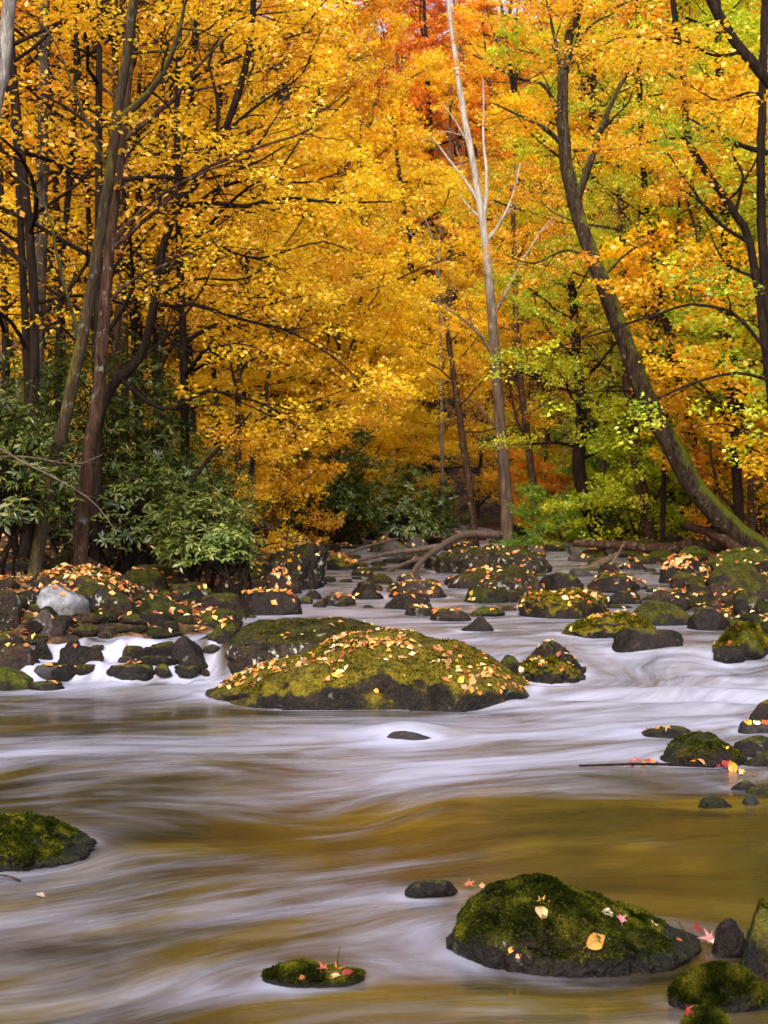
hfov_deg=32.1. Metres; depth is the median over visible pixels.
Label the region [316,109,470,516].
forest tree
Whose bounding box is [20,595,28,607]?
stone
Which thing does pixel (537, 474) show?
bush
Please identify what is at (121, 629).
stone
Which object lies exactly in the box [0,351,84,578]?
evergreen shrub
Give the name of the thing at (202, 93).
forest tree
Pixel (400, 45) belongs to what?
forest tree
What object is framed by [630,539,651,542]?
stone
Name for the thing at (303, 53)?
forest tree
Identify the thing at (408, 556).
stone
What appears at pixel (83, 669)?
stone
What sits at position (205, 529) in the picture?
evergreen shrub
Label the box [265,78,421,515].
forest tree
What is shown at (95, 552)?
forest tree
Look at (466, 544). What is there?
stone
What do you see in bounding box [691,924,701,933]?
fallen leaf
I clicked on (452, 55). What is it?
forest tree
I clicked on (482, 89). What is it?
forest tree
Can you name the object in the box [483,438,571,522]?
bush
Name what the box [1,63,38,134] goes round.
forest tree
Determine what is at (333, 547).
stone
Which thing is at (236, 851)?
stream
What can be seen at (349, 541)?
stone
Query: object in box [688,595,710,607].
stone
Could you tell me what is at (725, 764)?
fallen leaf
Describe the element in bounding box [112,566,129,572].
stone
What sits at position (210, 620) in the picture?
stone
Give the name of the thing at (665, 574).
stone
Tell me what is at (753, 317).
forest tree
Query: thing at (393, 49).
forest tree
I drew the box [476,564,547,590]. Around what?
boulder
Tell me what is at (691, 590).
stone
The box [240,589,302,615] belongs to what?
boulder
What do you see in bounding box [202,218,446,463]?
forest tree
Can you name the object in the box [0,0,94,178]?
forest tree
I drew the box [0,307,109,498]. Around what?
evergreen shrub
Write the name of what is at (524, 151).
forest tree
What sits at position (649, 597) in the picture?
stone
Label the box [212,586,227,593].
stone
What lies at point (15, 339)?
forest tree
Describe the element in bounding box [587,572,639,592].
boulder
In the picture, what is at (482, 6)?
forest tree
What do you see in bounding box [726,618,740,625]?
stone
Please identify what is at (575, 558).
stone
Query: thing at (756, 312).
forest tree
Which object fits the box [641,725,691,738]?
stone
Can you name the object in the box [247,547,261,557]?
stone
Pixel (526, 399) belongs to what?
forest tree
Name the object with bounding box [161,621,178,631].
stone
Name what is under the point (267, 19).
forest tree
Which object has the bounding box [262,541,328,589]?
boulder
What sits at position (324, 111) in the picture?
forest tree
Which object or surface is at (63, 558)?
stone
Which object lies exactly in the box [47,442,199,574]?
evergreen shrub
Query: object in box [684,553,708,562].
stone
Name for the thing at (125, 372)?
tree
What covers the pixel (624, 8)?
forest tree
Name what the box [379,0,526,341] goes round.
forest tree
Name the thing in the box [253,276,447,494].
forest tree
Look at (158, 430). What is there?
evergreen shrub
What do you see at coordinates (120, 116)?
tree
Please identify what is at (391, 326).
forest tree
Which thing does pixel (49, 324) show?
tree
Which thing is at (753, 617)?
stone
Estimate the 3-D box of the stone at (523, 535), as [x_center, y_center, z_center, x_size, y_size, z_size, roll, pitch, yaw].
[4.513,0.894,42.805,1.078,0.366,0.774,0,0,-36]
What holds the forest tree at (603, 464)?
on the ground
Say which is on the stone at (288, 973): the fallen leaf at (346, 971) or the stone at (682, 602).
the fallen leaf at (346, 971)
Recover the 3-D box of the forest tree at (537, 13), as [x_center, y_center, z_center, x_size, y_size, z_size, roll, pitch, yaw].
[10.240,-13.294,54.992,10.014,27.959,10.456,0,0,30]
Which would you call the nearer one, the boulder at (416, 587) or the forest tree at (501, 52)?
the boulder at (416, 587)
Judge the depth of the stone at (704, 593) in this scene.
17.55 m
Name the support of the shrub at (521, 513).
on the ground
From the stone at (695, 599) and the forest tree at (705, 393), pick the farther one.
the forest tree at (705, 393)
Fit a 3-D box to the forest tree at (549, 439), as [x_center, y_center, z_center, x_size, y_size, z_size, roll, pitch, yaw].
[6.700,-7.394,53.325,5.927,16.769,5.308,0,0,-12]
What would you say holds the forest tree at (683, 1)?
on the ground
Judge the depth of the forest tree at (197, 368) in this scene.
25.69 m
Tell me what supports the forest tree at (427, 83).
on the ground
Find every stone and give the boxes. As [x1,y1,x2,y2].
[0,578,20,591]
[0,632,23,649]
[0,644,39,669]
[5,561,28,572]
[19,590,38,603]
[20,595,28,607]
[24,582,35,589]
[24,620,43,634]
[25,635,48,643]
[28,681,64,690]
[30,571,46,581]
[33,609,53,634]
[34,638,52,659]
[34,664,58,679]
[36,584,90,615]
[38,606,57,615]
[42,563,61,570]
[49,615,77,636]
[50,554,71,564]
[51,664,76,681]
[55,550,71,555]
[57,645,103,665]
[64,640,79,647]
[71,625,98,636]
[74,583,104,602]
[75,612,101,623]
[76,664,94,675]
[89,587,133,617]
[90,607,101,612]
[96,610,117,622]
[103,558,124,565]
[106,663,154,680]
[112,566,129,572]
[115,613,150,624]
[115,626,132,631]
[122,645,142,658]
[124,561,142,567]
[125,551,166,566]
[132,625,147,632]
[133,604,141,614]
[136,655,155,665]
[138,646,156,655]
[139,613,170,625]
[140,592,169,600]
[140,595,191,614]
[144,628,183,638]
[150,610,173,620]
[151,641,173,656]
[152,656,176,665]
[154,589,168,593]
[157,566,171,577]
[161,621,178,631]
[163,593,183,604]
[164,608,194,617]
[166,576,187,583]
[168,563,189,571]
[169,582,211,598]
[170,571,189,580]
[170,634,207,669]
[174,616,196,624]
[174,665,200,678]
[183,596,201,604]
[198,592,244,610]
[198,608,242,627]
[207,616,240,643]
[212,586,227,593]
[230,563,267,582]
[230,609,247,618]
[235,580,260,588]
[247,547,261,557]
[253,579,267,589]
[260,958,366,987]
[262,569,301,593]
[291,538,315,542]
[305,590,321,598]
[322,594,355,605]
[325,543,340,551]
[326,553,357,569]
[334,538,352,544]
[338,543,350,548]
[351,567,374,575]
[351,582,383,598]
[357,580,376,585]
[365,533,383,539]
[366,574,392,583]
[367,544,382,551]
[369,565,383,570]
[370,561,387,565]
[375,536,387,544]
[380,538,406,556]
[382,557,405,562]
[384,593,431,609]
[385,533,400,540]
[386,583,398,589]
[387,731,430,739]
[398,563,419,569]
[401,574,421,581]
[403,553,422,559]
[405,538,427,547]
[405,606,431,615]
[405,880,457,897]
[424,558,434,568]
[425,534,436,544]
[430,609,471,620]
[435,538,445,543]
[444,576,452,585]
[446,523,459,527]
[447,565,493,588]
[452,539,466,544]
[454,543,476,547]
[460,614,493,631]
[464,586,507,603]
[470,606,504,616]
[500,655,519,674]
[504,591,524,602]
[514,525,531,534]
[515,534,531,538]
[515,589,533,593]
[529,546,546,554]
[540,572,583,590]
[543,544,564,551]
[568,546,590,554]
[568,555,594,561]
[569,568,592,576]
[580,549,608,557]
[587,557,603,564]
[598,561,618,572]
[609,590,639,603]
[609,604,632,608]
[612,529,641,539]
[612,549,635,553]
[618,551,643,557]
[618,562,646,569]
[628,555,655,563]
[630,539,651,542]
[633,578,647,589]
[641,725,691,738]
[642,595,652,599]
[648,539,674,542]
[648,550,673,560]
[652,590,689,610]
[658,555,706,583]
[669,572,692,589]
[677,546,708,556]
[679,1004,731,1023]
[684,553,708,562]
[686,574,707,588]
[686,584,710,594]
[687,606,729,630]
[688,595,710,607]
[692,536,726,552]
[692,590,707,595]
[698,797,732,808]
[707,590,730,600]
[708,584,737,592]
[711,918,745,957]
[713,645,744,663]
[719,611,734,616]
[724,597,733,609]
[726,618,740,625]
[731,780,755,789]
[733,584,767,614]
[733,735,767,756]
[738,613,765,622]
[738,719,767,733]
[742,750,767,766]
[742,795,759,805]
[745,785,767,795]
[747,561,767,571]
[749,699,767,719]
[754,601,767,615]
[760,620,767,633]
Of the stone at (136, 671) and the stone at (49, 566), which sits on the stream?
the stone at (136, 671)
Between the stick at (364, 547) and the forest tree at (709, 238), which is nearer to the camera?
the stick at (364, 547)
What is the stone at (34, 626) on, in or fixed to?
on the ground
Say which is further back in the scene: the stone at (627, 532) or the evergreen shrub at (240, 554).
the stone at (627, 532)
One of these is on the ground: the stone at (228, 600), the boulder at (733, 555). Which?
the stone at (228, 600)
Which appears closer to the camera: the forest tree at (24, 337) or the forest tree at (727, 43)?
the forest tree at (24, 337)
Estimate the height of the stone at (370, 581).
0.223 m
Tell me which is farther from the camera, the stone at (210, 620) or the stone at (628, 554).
the stone at (628, 554)
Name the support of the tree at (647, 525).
on the ground
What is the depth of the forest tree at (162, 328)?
21.67 m
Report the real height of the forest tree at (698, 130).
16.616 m
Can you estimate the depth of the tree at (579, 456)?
32.63 m
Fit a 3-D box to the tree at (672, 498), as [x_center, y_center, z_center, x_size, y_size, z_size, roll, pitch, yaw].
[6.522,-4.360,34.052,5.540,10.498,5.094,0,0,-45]
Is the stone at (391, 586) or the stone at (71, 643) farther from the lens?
the stone at (391, 586)
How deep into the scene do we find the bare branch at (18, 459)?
12.99 m
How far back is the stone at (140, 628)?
13.01 m
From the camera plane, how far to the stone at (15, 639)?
12.36 m
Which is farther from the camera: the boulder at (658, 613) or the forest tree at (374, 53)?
the forest tree at (374, 53)
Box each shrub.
[0,303,193,553]
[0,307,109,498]
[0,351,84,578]
[0,414,75,570]
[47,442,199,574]
[55,306,233,550]
[102,390,253,551]
[122,433,273,578]
[145,476,255,590]
[169,429,311,565]
[189,518,268,595]
[266,449,384,542]
[315,463,477,540]
[493,477,595,549]
[517,493,588,549]
[532,466,684,537]
[567,461,632,531]
[588,484,671,540]
[660,404,767,538]
[668,389,767,523]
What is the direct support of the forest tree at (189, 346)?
on the ground
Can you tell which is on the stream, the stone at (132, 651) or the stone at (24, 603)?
the stone at (132, 651)
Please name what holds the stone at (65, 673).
on the stream
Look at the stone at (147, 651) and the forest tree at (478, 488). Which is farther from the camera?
the forest tree at (478, 488)
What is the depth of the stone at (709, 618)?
13.93 m
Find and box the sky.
[256,0,574,40]
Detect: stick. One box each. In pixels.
[328,538,399,556]
[579,763,714,767]
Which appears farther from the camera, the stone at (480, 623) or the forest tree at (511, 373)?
the forest tree at (511, 373)
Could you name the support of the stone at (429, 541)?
on the stream
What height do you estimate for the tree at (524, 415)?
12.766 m
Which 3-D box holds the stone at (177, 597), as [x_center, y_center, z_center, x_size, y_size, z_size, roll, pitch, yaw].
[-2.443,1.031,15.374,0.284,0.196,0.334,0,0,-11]
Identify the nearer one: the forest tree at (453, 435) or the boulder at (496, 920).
the boulder at (496, 920)
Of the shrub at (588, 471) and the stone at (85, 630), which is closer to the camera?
the stone at (85, 630)
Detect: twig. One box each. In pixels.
[0,874,20,881]
[678,922,692,944]
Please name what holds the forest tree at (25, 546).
on the ground
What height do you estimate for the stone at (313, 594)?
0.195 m
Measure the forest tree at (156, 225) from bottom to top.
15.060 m
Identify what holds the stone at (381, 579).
on the stream
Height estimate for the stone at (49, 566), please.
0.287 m
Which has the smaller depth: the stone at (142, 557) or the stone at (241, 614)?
the stone at (241, 614)
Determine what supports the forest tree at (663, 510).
on the ground
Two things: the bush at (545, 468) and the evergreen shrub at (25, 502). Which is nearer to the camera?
the evergreen shrub at (25, 502)
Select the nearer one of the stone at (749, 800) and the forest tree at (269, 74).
the stone at (749, 800)
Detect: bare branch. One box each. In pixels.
[0,447,131,530]
[246,458,331,529]
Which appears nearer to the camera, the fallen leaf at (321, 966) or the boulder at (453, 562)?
the fallen leaf at (321, 966)
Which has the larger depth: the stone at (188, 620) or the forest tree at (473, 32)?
the forest tree at (473, 32)
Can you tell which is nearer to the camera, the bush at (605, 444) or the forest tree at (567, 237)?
the bush at (605, 444)
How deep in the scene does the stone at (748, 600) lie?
14.92 m
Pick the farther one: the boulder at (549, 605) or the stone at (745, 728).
the boulder at (549, 605)
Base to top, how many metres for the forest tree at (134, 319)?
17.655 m
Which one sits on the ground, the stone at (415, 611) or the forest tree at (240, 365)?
the forest tree at (240, 365)
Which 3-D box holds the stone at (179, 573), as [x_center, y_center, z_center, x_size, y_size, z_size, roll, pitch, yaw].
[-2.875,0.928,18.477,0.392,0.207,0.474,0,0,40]
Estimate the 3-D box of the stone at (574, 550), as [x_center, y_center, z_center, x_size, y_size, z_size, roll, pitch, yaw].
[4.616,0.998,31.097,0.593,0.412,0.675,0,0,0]
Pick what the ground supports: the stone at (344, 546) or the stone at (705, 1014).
the stone at (344, 546)
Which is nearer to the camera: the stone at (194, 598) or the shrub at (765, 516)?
the stone at (194, 598)
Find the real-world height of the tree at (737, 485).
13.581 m
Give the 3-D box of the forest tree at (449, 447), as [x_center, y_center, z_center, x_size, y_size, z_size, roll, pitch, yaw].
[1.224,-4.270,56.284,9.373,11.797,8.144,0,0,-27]
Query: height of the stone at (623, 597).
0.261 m
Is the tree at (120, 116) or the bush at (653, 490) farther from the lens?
the bush at (653, 490)
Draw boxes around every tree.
[0,0,15,118]
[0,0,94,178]
[0,0,141,504]
[0,0,197,534]
[0,0,203,542]
[0,0,206,377]
[0,0,230,548]
[0,0,234,531]
[0,0,238,561]
[0,0,241,548]
[0,0,269,532]
[0,0,344,547]
[0,0,352,562]
[0,0,390,553]
[0,1,201,445]
[0,1,328,454]
[0,12,158,505]
[0,104,269,460]
[0,225,204,499]
[1,0,130,266]
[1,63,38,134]
[2,0,154,455]
[2,0,310,551]
[2,3,137,405]
[3,0,355,560]
[3,21,92,277]
[4,4,323,482]
[7,0,266,550]
[7,0,321,541]
[8,0,147,403]
[9,3,166,448]
[11,0,290,353]
[12,0,277,578]
[14,1,293,513]
[19,0,351,509]
[21,0,333,441]
[29,0,328,509]
[35,3,280,525]
[52,8,292,490]
[64,0,379,516]
[67,1,325,511]
[70,103,365,519]
[71,0,380,566]
[74,49,275,364]
[76,51,221,469]
[79,1,256,432]
[88,0,467,556]
[93,0,399,520]
[112,162,406,541]
[132,0,379,532]
[132,0,383,523]
[132,1,393,511]
[146,183,410,528]
[152,2,352,517]
[164,171,357,440]
[167,129,429,526]
[177,185,447,530]
[181,0,410,523]
[199,243,430,478]
[201,127,457,538]
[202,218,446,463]
[220,93,518,535]
[241,219,445,464]
[245,99,386,417]
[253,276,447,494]
[256,0,380,279]
[256,0,425,237]
[259,0,376,305]
[264,51,380,300]
[265,0,468,371]
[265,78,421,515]
[272,1,457,305]
[295,223,425,470]
[295,287,417,493]
[302,4,430,272]
[304,0,441,214]
[304,258,512,523]
[308,0,532,512]
[313,303,462,527]
[314,278,485,520]
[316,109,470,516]
[334,1,430,199]
[338,0,494,348]
[345,0,536,418]
[354,0,471,250]
[355,11,444,195]
[360,48,540,505]
[366,112,483,475]
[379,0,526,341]
[381,204,460,536]
[381,291,557,541]
[384,46,523,425]
[385,0,521,380]
[394,271,570,525]
[408,2,512,159]
[408,29,475,236]
[410,0,546,401]
[411,0,560,545]
[425,0,706,486]
[427,9,549,226]
[430,0,602,465]
[433,181,572,448]
[435,144,618,543]
[437,0,566,448]
[439,0,754,524]
[442,0,767,550]
[443,114,569,518]
[445,0,561,331]
[445,257,621,495]
[446,0,584,451]
[456,0,603,352]
[457,153,596,505]
[464,145,716,539]
[464,205,655,502]
[467,111,602,449]
[467,284,570,491]
[468,127,605,534]
[475,191,698,549]
[477,0,632,346]
[479,0,767,466]
[484,0,756,434]
[484,122,598,447]
[502,0,733,433]
[510,63,698,528]
[518,0,617,417]
[522,0,686,265]
[525,0,626,134]
[527,244,756,462]
[528,207,740,526]
[529,163,757,446]
[530,0,754,316]
[533,0,757,528]
[537,61,765,514]
[538,1,767,542]
[539,0,767,409]
[543,0,727,538]
[548,104,723,476]
[552,0,736,480]
[552,304,705,505]
[554,0,751,385]
[555,0,759,379]
[574,0,766,366]
[579,63,767,531]
[582,125,750,533]
[583,0,767,148]
[586,0,767,529]
[594,56,766,481]
[597,35,767,500]
[598,1,767,366]
[604,0,767,193]
[609,0,767,529]
[610,0,767,523]
[612,0,767,484]
[619,65,750,393]
[623,0,767,476]
[636,24,767,412]
[636,39,765,182]
[641,144,765,479]
[649,220,767,469]
[650,120,765,371]
[660,39,767,378]
[667,203,766,468]
[692,8,767,274]
[732,223,766,374]
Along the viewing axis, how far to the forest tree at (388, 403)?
36.22 m
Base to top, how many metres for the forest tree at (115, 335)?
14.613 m
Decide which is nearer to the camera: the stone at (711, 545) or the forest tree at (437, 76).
the stone at (711, 545)
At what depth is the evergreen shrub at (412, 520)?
37.92 m
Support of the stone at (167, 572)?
on the ground
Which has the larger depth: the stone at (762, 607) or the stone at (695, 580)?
the stone at (695, 580)
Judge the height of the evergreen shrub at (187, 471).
2.279 m
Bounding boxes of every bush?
[228,428,346,542]
[248,402,390,529]
[255,408,399,535]
[296,436,387,517]
[304,446,404,532]
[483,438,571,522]
[496,440,573,533]
[511,445,570,514]
[512,453,572,538]
[538,415,629,535]
[539,387,726,539]
[591,365,767,534]
[591,413,727,525]
[591,439,686,534]
[605,413,705,523]
[640,385,767,525]
[656,365,767,524]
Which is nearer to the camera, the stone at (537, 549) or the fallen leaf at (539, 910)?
the fallen leaf at (539, 910)
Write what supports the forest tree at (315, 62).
on the ground
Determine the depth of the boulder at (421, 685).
10.29 m
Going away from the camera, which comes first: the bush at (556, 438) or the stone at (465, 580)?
the stone at (465, 580)
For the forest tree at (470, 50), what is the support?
on the ground
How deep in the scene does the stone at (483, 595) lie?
17.64 m
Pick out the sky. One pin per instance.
(324, 0)
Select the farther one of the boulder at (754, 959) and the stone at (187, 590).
the stone at (187, 590)
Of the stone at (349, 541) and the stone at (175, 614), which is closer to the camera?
the stone at (175, 614)
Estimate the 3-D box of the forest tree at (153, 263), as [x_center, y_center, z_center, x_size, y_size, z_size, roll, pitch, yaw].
[-5.386,-6.470,29.384,5.662,14.820,5.309,0,0,14]
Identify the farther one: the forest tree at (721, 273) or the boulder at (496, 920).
the forest tree at (721, 273)
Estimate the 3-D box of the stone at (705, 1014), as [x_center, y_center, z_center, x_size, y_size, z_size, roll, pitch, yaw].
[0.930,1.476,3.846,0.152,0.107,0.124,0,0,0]
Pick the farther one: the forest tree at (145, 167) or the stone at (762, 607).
the forest tree at (145, 167)
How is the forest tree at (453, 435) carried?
on the ground
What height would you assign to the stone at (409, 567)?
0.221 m
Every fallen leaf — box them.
[316,961,327,971]
[329,973,340,978]
[342,969,354,975]
[458,676,464,682]
[462,881,474,885]
[535,906,547,917]
[583,933,604,949]
[602,908,612,916]
[612,913,625,922]
[684,1005,693,1015]
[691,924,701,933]
[698,928,713,944]
[721,759,728,767]
[728,760,736,771]
[744,720,751,724]
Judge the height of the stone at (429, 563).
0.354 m
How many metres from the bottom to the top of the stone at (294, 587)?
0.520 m
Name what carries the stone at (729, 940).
on the stream
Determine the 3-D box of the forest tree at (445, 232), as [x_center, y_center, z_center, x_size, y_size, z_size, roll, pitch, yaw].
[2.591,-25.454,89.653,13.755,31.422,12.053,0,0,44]
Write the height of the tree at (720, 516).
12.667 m
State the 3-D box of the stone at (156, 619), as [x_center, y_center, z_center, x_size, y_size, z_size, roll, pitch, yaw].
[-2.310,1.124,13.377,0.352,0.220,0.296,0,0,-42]
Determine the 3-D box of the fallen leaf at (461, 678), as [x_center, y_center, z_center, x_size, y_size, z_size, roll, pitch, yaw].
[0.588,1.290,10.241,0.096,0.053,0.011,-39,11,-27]
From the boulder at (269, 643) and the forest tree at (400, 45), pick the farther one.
the forest tree at (400, 45)
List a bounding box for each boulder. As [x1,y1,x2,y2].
[0,590,22,631]
[0,666,33,690]
[0,811,96,871]
[34,565,141,604]
[122,564,168,591]
[205,627,530,711]
[225,616,383,674]
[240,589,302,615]
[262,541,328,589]
[388,581,446,597]
[434,544,552,574]
[446,872,701,977]
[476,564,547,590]
[517,655,585,683]
[518,587,608,618]
[529,641,586,674]
[560,611,656,638]
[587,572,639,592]
[612,627,683,652]
[632,600,690,625]
[660,730,747,766]
[666,959,767,1012]
[704,564,767,587]
[709,547,767,571]
[711,621,767,660]
[740,896,767,976]
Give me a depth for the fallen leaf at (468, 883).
5.33 m
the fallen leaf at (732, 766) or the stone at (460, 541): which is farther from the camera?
the stone at (460, 541)
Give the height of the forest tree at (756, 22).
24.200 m
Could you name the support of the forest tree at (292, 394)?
on the ground
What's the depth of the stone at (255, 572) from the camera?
19.39 m
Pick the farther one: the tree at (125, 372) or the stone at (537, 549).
the stone at (537, 549)
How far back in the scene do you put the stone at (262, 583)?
18.73 m
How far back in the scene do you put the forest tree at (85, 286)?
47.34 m
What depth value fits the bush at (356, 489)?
45.63 m
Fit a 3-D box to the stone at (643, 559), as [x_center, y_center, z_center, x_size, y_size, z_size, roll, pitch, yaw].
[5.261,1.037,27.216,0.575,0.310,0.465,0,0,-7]
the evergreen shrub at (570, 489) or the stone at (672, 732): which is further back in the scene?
the evergreen shrub at (570, 489)
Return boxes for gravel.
[22,529,731,677]
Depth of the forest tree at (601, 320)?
41.13 m
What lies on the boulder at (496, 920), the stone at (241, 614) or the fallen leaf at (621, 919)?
the fallen leaf at (621, 919)
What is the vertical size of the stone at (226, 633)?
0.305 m
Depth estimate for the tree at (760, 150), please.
16.96 m
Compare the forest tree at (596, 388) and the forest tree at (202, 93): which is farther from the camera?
the forest tree at (596, 388)
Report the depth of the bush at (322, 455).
42.25 m
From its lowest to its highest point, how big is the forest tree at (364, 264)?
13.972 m
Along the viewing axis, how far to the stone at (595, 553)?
29.04 m
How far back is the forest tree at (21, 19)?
35.85 m
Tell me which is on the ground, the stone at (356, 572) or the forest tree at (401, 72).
the forest tree at (401, 72)
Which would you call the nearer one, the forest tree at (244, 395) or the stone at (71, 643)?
the stone at (71, 643)
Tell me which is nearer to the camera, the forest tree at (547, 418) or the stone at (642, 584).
the stone at (642, 584)
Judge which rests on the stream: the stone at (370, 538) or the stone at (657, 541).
the stone at (370, 538)
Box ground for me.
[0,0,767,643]
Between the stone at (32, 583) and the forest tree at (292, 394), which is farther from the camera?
the forest tree at (292, 394)
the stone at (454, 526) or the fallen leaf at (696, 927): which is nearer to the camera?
the fallen leaf at (696, 927)
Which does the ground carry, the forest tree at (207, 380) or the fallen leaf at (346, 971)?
the forest tree at (207, 380)
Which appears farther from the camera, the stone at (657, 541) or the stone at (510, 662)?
the stone at (657, 541)
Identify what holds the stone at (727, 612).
on the stream
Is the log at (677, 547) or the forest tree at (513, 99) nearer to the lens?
the log at (677, 547)
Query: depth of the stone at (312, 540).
32.38 m
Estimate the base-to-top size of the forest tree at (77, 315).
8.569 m
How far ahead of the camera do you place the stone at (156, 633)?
12.99 m
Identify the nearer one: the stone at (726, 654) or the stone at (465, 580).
the stone at (726, 654)
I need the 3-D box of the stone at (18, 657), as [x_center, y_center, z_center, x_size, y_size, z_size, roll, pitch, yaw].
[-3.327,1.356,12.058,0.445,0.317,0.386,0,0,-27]
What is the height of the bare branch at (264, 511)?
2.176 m
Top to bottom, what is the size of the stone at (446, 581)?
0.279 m
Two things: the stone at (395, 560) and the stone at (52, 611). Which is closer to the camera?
the stone at (52, 611)
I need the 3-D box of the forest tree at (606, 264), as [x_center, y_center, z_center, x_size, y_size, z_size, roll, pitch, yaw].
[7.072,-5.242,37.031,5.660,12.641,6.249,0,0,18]
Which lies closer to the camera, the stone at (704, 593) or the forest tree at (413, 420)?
the stone at (704, 593)
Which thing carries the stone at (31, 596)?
on the ground
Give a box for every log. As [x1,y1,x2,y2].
[87,557,143,594]
[256,518,304,543]
[573,537,695,553]
[584,543,623,567]
[681,522,742,548]
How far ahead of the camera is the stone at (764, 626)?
13.41 m
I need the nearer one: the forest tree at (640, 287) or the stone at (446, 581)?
the stone at (446, 581)
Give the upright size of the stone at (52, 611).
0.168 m
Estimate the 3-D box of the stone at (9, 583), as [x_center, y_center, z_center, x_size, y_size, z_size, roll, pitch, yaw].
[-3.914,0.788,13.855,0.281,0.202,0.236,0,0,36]
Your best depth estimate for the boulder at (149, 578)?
16.80 m
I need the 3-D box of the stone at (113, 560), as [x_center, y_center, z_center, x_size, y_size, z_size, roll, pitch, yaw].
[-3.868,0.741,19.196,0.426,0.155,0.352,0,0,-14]
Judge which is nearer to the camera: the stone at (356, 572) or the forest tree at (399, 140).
the stone at (356, 572)
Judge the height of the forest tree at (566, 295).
13.279 m
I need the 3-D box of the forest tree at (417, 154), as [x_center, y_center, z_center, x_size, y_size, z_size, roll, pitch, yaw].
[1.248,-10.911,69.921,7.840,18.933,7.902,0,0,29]
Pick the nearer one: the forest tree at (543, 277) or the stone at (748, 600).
the stone at (748, 600)
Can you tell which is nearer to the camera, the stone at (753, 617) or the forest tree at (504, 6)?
the stone at (753, 617)
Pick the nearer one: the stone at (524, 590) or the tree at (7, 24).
the tree at (7, 24)
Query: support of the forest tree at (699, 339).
on the ground
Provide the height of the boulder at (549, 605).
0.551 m
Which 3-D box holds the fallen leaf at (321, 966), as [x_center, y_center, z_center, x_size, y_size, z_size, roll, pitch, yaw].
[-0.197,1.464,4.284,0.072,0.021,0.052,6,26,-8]
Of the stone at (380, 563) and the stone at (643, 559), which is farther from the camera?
the stone at (643, 559)
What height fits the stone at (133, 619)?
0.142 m
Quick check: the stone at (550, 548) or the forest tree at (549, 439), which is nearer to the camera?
the stone at (550, 548)
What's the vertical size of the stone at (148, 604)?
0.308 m
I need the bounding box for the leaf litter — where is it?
[0,495,767,694]
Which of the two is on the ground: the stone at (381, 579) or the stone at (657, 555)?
the stone at (657, 555)
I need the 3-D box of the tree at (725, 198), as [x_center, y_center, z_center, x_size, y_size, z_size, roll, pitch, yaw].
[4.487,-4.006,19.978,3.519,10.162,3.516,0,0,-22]
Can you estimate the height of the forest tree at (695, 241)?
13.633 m
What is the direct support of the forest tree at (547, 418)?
on the ground
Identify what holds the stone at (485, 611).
on the stream
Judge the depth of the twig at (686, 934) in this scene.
4.58 m
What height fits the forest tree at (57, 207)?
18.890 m
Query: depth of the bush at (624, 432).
37.71 m
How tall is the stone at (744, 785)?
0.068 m
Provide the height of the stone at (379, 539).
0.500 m
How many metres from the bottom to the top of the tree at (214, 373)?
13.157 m
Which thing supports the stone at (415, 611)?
on the stream
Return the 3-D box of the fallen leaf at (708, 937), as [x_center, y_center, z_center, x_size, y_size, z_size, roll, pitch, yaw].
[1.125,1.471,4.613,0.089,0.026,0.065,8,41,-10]
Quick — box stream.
[0,525,767,1023]
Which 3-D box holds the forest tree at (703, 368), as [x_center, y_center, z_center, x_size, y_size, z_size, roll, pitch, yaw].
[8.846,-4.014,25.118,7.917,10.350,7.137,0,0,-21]
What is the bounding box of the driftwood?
[356,530,502,574]
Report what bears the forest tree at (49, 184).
on the ground
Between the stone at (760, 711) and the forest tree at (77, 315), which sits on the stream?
the stone at (760, 711)
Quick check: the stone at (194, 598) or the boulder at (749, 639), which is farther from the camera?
the stone at (194, 598)
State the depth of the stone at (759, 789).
7.09 m
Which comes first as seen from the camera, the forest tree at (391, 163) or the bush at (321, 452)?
the bush at (321, 452)
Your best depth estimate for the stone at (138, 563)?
18.86 m
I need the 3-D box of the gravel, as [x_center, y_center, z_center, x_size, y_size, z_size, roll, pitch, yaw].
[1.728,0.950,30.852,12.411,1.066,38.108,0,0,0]
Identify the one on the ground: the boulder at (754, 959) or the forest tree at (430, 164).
the forest tree at (430, 164)
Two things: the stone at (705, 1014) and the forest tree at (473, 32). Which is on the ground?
the forest tree at (473, 32)
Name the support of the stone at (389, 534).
on the stream
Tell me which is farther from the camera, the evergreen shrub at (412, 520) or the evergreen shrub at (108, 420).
the evergreen shrub at (412, 520)
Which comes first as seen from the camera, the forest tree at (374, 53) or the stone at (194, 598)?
the stone at (194, 598)
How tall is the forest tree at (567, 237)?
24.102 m
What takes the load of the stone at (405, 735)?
on the stream
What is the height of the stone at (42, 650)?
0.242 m
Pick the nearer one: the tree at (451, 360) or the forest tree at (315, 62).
the tree at (451, 360)
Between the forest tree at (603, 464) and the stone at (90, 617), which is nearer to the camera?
the stone at (90, 617)
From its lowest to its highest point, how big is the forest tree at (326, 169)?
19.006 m
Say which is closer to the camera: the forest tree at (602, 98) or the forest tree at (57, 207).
the forest tree at (57, 207)
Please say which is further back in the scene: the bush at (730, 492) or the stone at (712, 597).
the bush at (730, 492)
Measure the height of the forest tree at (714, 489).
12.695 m
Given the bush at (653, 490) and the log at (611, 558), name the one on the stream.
the log at (611, 558)
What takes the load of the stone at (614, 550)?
on the ground
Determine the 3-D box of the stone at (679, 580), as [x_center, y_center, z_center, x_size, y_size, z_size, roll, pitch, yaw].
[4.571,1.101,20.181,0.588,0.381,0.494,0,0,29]
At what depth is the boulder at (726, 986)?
4.03 m
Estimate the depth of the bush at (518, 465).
47.26 m
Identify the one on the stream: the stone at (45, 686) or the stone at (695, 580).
the stone at (45, 686)
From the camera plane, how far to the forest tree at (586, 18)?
43.97 m

